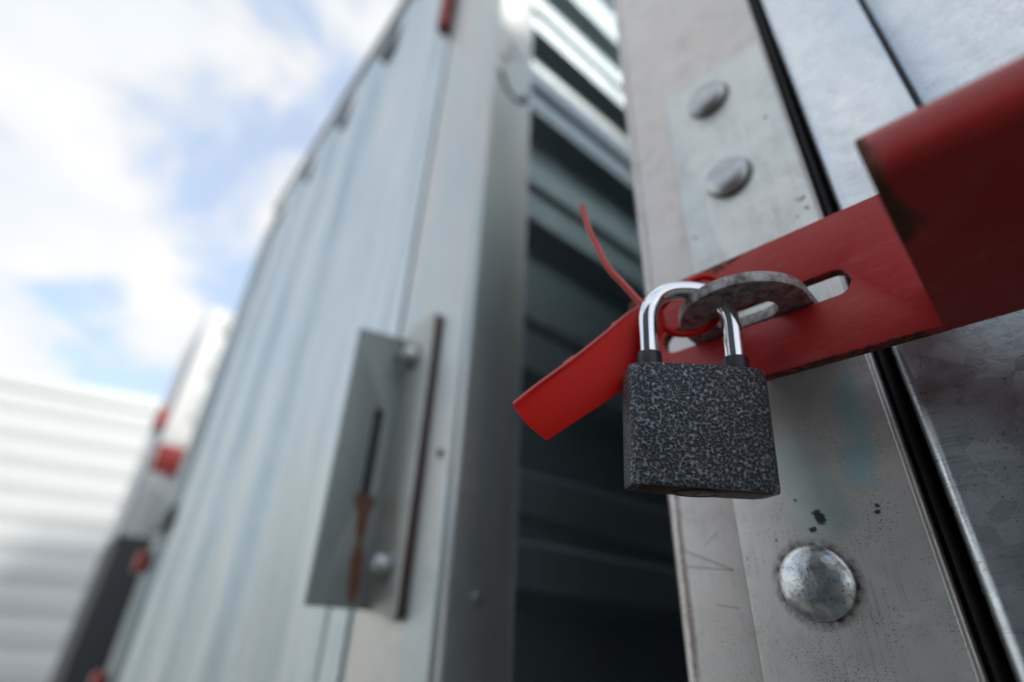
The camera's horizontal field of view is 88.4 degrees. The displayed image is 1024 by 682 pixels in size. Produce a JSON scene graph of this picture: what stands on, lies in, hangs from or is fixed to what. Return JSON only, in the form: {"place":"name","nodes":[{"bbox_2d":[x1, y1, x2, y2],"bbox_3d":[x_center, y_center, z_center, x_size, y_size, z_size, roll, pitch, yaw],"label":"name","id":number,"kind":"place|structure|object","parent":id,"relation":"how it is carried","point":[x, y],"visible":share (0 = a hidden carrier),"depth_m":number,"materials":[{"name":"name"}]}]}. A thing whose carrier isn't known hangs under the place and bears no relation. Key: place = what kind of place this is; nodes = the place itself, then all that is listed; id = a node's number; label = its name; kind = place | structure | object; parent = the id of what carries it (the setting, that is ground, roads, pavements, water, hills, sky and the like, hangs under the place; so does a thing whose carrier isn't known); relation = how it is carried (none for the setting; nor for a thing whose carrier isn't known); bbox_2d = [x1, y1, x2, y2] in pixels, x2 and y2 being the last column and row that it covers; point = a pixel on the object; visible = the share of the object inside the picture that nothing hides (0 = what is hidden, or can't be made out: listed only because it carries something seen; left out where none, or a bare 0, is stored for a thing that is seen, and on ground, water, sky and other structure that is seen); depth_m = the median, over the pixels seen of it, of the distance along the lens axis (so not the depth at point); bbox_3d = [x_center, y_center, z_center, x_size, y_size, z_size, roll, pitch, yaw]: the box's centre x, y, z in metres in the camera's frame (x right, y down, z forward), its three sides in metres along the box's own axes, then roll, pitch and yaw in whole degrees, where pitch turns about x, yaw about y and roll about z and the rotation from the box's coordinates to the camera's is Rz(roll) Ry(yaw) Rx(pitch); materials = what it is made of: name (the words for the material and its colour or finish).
{"place":"outdoors","nodes":[
{"label":"outdoors","id":0,"kind":"place"},
{"bbox_2d":[0,0,401,398],"label":"sky","id":1,"kind":"structure","parent":0,"point":[149,149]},
{"label":"ground","id":2,"kind":"structure","parent":0,"visible":0},
{"bbox_2d":[0,367,162,681],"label":"storage container","id":3,"kind":"object","parent":2,"relation":"on","point":[70,452],"depth_m":2.75,"materials":[{"name":"white metal"}]},
{"bbox_2d":[49,307,234,681],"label":"storage container","id":4,"kind":"object","parent":2,"relation":"on","point":[89,643],"visible":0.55,"depth_m":1.85,"materials":[{"name":"white metal"}]},
{"bbox_2d":[103,328,200,546],"bbox_3d":[-1.439,0.374,2.114,0.006,0.815,0.410,24,-37,-32],"label":"door leaf","id":5,"kind":"structure","parent":4,"relation":"in","point":[129,495],"depth_m":2.04,"materials":[{"name":"white paint"}]},
{"bbox_2d":[89,0,687,681],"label":"storage container","id":6,"kind":"object","parent":2,"relation":"on","point":[377,478],"visible":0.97,"depth_m":0.52,"materials":[{"name":"metal"}]},
{"bbox_2d":[105,0,457,681],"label":"door leaf","id":7,"kind":"structure","parent":6,"relation":"in","point":[221,597],"depth_m":0.77,"materials":[{"name":"metal"}]},
{"bbox_2d":[613,0,1023,681],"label":"storage container","id":8,"kind":"object","parent":2,"relation":"on","point":[879,536],"visible":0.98,"depth_m":0.17,"materials":[{"name":"metal"}]},
{"bbox_2d":[512,204,719,440],"bbox_3d":[0.036,-0.011,0.174,0.070,0.086,0.012,-2,-31,8],"label":"security seal","id":9,"kind":"object","parent":8,"relation":"attached to","point":[582,383],"visible":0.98,"depth_m":0.17,"materials":[{"name":"red plastic"}]},
{"bbox_2d":[622,281,780,499],"bbox_3d":[0.054,0.012,0.159,0.040,0.068,0.019,3,-23,2],"label":"padlock","id":10,"kind":"object","parent":8,"relation":"hanging from","point":[697,430],"visible":1,"depth_m":0.15,"materials":[{"name":"paint"}]},
{"bbox_2d":[629,55,1023,380],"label":"lock bar","id":11,"kind":"object","parent":8,"relation":"attached to","point":[927,240],"visible":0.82,"depth_m":0.12,"materials":[{"name":"red paint"}]},
{"bbox_2d":[760,0,1023,681],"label":"door leaf","id":12,"kind":"structure","parent":8,"relation":"in","point":[964,385],"depth_m":0.19,"materials":[{"name":"metal"}]}
]}

